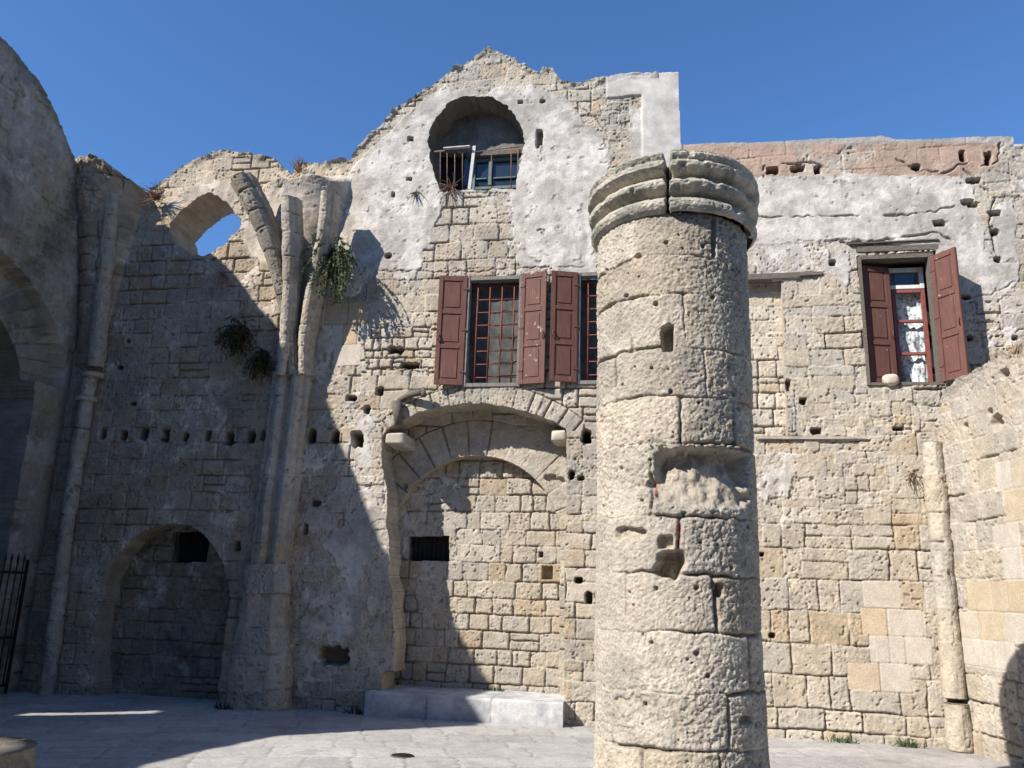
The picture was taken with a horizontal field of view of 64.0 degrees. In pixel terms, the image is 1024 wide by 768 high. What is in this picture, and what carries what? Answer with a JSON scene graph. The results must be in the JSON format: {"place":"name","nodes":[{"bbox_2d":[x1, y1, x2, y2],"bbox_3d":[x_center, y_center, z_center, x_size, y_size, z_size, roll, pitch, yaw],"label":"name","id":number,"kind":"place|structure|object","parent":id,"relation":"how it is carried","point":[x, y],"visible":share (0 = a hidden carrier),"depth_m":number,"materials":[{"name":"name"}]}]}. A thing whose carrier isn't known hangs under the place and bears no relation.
{"place":"outdoors","nodes":[
{"label":"outdoors","id":0,"kind":"place"},
{"bbox_2d":[0,691,1015,767],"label":"ground","id":1,"kind":"structure","parent":0,"point":[115,730],"depth_m":8.67,"materials":[{"name":"grey stone"}]},
{"bbox_2d":[0,552,29,693],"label":"iron gate","id":2,"kind":"structure","parent":1,"relation":"on","point":[14,636],"depth_m":11.06,"materials":[{"name":"black metal"}]},
{"bbox_2d":[0,736,37,767],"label":"stone stump","id":3,"kind":"object","parent":1,"relation":"on","point":[17,752],"visible":1,"depth_m":5.71,"materials":[{"name":"beige stone"}]},
{"bbox_2d":[0,37,79,693],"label":"apse wall","id":4,"kind":"structure","parent":1,"relation":"on","point":[39,274],"depth_m":11.75,"materials":[{"name":"grey stone"}]},
{"bbox_2d":[18,126,380,710],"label":"vault wall","id":5,"kind":"structure","parent":1,"relation":"on","point":[196,537],"depth_m":11.76,"materials":[{"name":"beige stone"}]},
{"bbox_2d":[134,179,167,209],"bbox_3d":[-5.596,-2.940,12.731,0.542,0.506,0.371,4,-14,-9],"label":"dry bush","id":6,"kind":"object","parent":5,"relation":"on","point":[156,195],"visible":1,"depth_m":12.81,"materials":[{"name":"brown plant"}]},
{"bbox_2d":[212,269,227,281],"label":"dry bush","id":7,"kind":"object","parent":5,"relation":"attached to","point":[222,275],"visible":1,"depth_m":12.38,"materials":[{"name":"plant"}]},
{"bbox_2d":[213,315,256,358],"bbox_3d":[-4.018,-0.665,11.870,0.646,0.662,0.474,-1,-14,10],"label":"dry bush","id":8,"kind":"object","parent":5,"relation":"attached to","point":[237,334],"visible":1,"depth_m":11.92,"materials":[{"name":"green plant"}]},
{"bbox_2d":[241,346,274,380],"bbox_3d":[-3.647,-0.311,11.770,0.494,0.515,0.376,-1,-14,10],"label":"dry bush","id":9,"kind":"object","parent":5,"relation":"attached to","point":[262,359],"visible":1,"depth_m":11.79,"materials":[{"name":"brown plant"}]},
{"bbox_2d":[287,157,307,175],"bbox_3d":[-3.276,-3.317,12.498,0.337,0.430,0.241,6,-15,-16],"label":"dry bush","id":10,"kind":"object","parent":5,"relation":"on","point":[299,167],"visible":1,"depth_m":12.55,"materials":[{"name":"brown plant"}]},
{"bbox_2d":[300,236,361,305],"bbox_3d":[-2.636,-1.638,11.636,1.041,1.030,0.508,-1,-14,10],"label":"caper bush","id":11,"kind":"object","parent":5,"relation":"attached to","point":[339,268],"visible":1,"depth_m":11.63,"materials":[{"name":"green plant"}]},
{"bbox_2d":[213,702,236,709],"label":"weed","id":12,"kind":"object","parent":1,"relation":"on","point":[221,706],"visible":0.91,"depth_m":10.38,"materials":[{"name":"green plant"}]},
{"bbox_2d":[342,705,363,714],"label":"weed","id":13,"kind":"object","parent":1,"relation":"on","point":[357,711],"visible":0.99,"depth_m":10.39,"materials":[{"name":"green plant"}]},
{"bbox_2d":[390,753,413,758],"bbox_3d":[-1.063,3.592,7.910,0.230,0.020,0.230,-1,-14,10],"label":"drain cover","id":14,"kind":"object","parent":1,"relation":"on","point":[402,755],"visible":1,"depth_m":7.88,"materials":[{"name":"black metal"}]},
{"bbox_2d":[364,685,564,727],"bbox_3d":[-0.547,4.129,10.529,2.512,0.310,0.902,-1,-14,10],"label":"stone bench","id":15,"kind":"object","parent":1,"relation":"on","point":[483,706],"visible":0.91,"depth_m":10.16,"materials":[{"name":"grey stone"}]},
{"bbox_2d":[483,684,504,691],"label":"weed","id":16,"kind":"object","parent":15,"relation":"on","point":[498,687],"visible":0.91,"depth_m":10.83,"materials":[{"name":"green plant"}]},
{"bbox_2d":[335,46,680,726],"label":"gabled wall","id":17,"kind":"structure","parent":1,"relation":"on","point":[471,555],"depth_m":11.58,"materials":[{"name":"beige stone"}]},
{"bbox_2d":[407,187,421,200],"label":"dry bush","id":18,"kind":"object","parent":17,"relation":"attached to","point":[412,193],"visible":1,"depth_m":12.16,"materials":[{"name":"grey plant"}]},
{"bbox_2d":[431,172,462,196],"bbox_3d":[-0.944,-2.911,12.039,0.514,0.429,0.241,-4,-15,24],"label":"dry bush","id":19,"kind":"object","parent":17,"relation":"attached to","point":[450,186],"visible":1,"depth_m":12.09,"materials":[{"name":"brown plant"}]},
{"bbox_2d":[434,145,520,191],"bbox_3d":[-0.488,-3.373,12.532,1.736,1.217,0.740,-1,-14,10],"label":"window","id":20,"kind":"structure","parent":17,"relation":"in","point":[483,170],"depth_m":12.74,"materials":[{"name":"glass"}]},
{"bbox_2d":[435,114,523,179],"bbox_3d":[-0.455,-3.469,12.790,1.601,1.737,0.146,-1,-14,10],"label":"window back","id":21,"kind":"structure","parent":17,"relation":"in","point":[483,132],"depth_m":12.86,"materials":[{"name":"grey paint"}]},
{"bbox_2d":[434,271,546,387],"bbox_3d":[-0.273,-0.742,11.513,1.554,1.632,0.395,-1,-14,10],"label":"window","id":22,"kind":"structure","parent":17,"relation":"in","point":[503,325],"depth_m":11.53,"materials":[{"name":"red wood"}]},
{"bbox_2d":[549,270,597,384],"bbox_3d":[1.111,-0.755,11.319,1.167,1.612,0.372,2,-14,1],"label":"window","id":23,"kind":"structure","parent":17,"relation":"in","point":[573,325],"depth_m":11.29,"materials":[{"name":"red wood"}]},
{"bbox_2d":[588,149,770,767],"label":"stone column","id":24,"kind":"structure","parent":1,"relation":"on","point":[679,675],"depth_m":5.38,"materials":[{"name":"beige stone"}]},
{"bbox_2d":[825,734,858,743],"bbox_3d":[3.805,4.091,9.434,0.353,0.104,0.224,-10,-18,38],"label":"weed","id":25,"kind":"object","parent":1,"relation":"on","point":[847,740],"visible":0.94,"depth_m":9.44,"materials":[{"name":"green plant"}]},
{"bbox_2d":[680,136,1023,748],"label":"house wall","id":26,"kind":"structure","parent":1,"relation":"on","point":[872,261],"depth_m":10.43,"materials":[{"name":"beige stone"}]},
{"bbox_2d":[882,374,898,385],"bbox_3d":[4.812,-0.048,10.406,0.198,0.155,0.160,-1,-14,10],"label":"sill stone","id":27,"kind":"object","parent":26,"relation":"on","point":[890,379],"visible":1,"depth_m":10.34,"materials":[{"name":"beige stone"}]},
{"bbox_2d":[848,238,969,385],"bbox_3d":[5.034,-0.841,10.607,1.222,2.150,0.830,-1,-14,10],"label":"window","id":28,"kind":"structure","parent":26,"relation":"in","point":[912,314],"depth_m":10.70,"materials":[{"name":"red paint"}]},
{"bbox_2d":[904,471,920,490],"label":"dry bush","id":29,"kind":"object","parent":26,"relation":"attached to","point":[912,474],"visible":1,"depth_m":10.03,"materials":[{"name":"brown plant"}]},
{"bbox_2d":[890,738,926,747],"bbox_3d":[4.495,4.073,9.301,0.399,0.118,0.180,-3,-15,20],"label":"weed","id":30,"kind":"object","parent":1,"relation":"on","point":[905,744],"visible":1,"depth_m":9.30,"materials":[{"name":"green plant"}]},
{"bbox_2d":[921,354,1023,767],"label":"side wall","id":31,"kind":"structure","parent":1,"relation":"on","point":[973,466],"depth_m":9.08,"materials":[{"name":"beige stone"}]},
{"bbox_2d":[998,339,1023,355],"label":"dry bush","id":32,"kind":"object","parent":31,"relation":"on","point":[1015,351],"visible":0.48,"depth_m":8.86,"materials":[{"name":"plant"}]},
{"bbox_2d":[1013,144,1023,225],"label":"set back wall","id":33,"kind":"structure","parent":1,"relation":"on","point":[1019,152],"depth_m":12.80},
{"bbox_2d":[0,0,1023,279],"label":"sky","id":34,"kind":"structure","parent":0,"point":[146,88],"materials":[{"name":"blue"}]}
]}

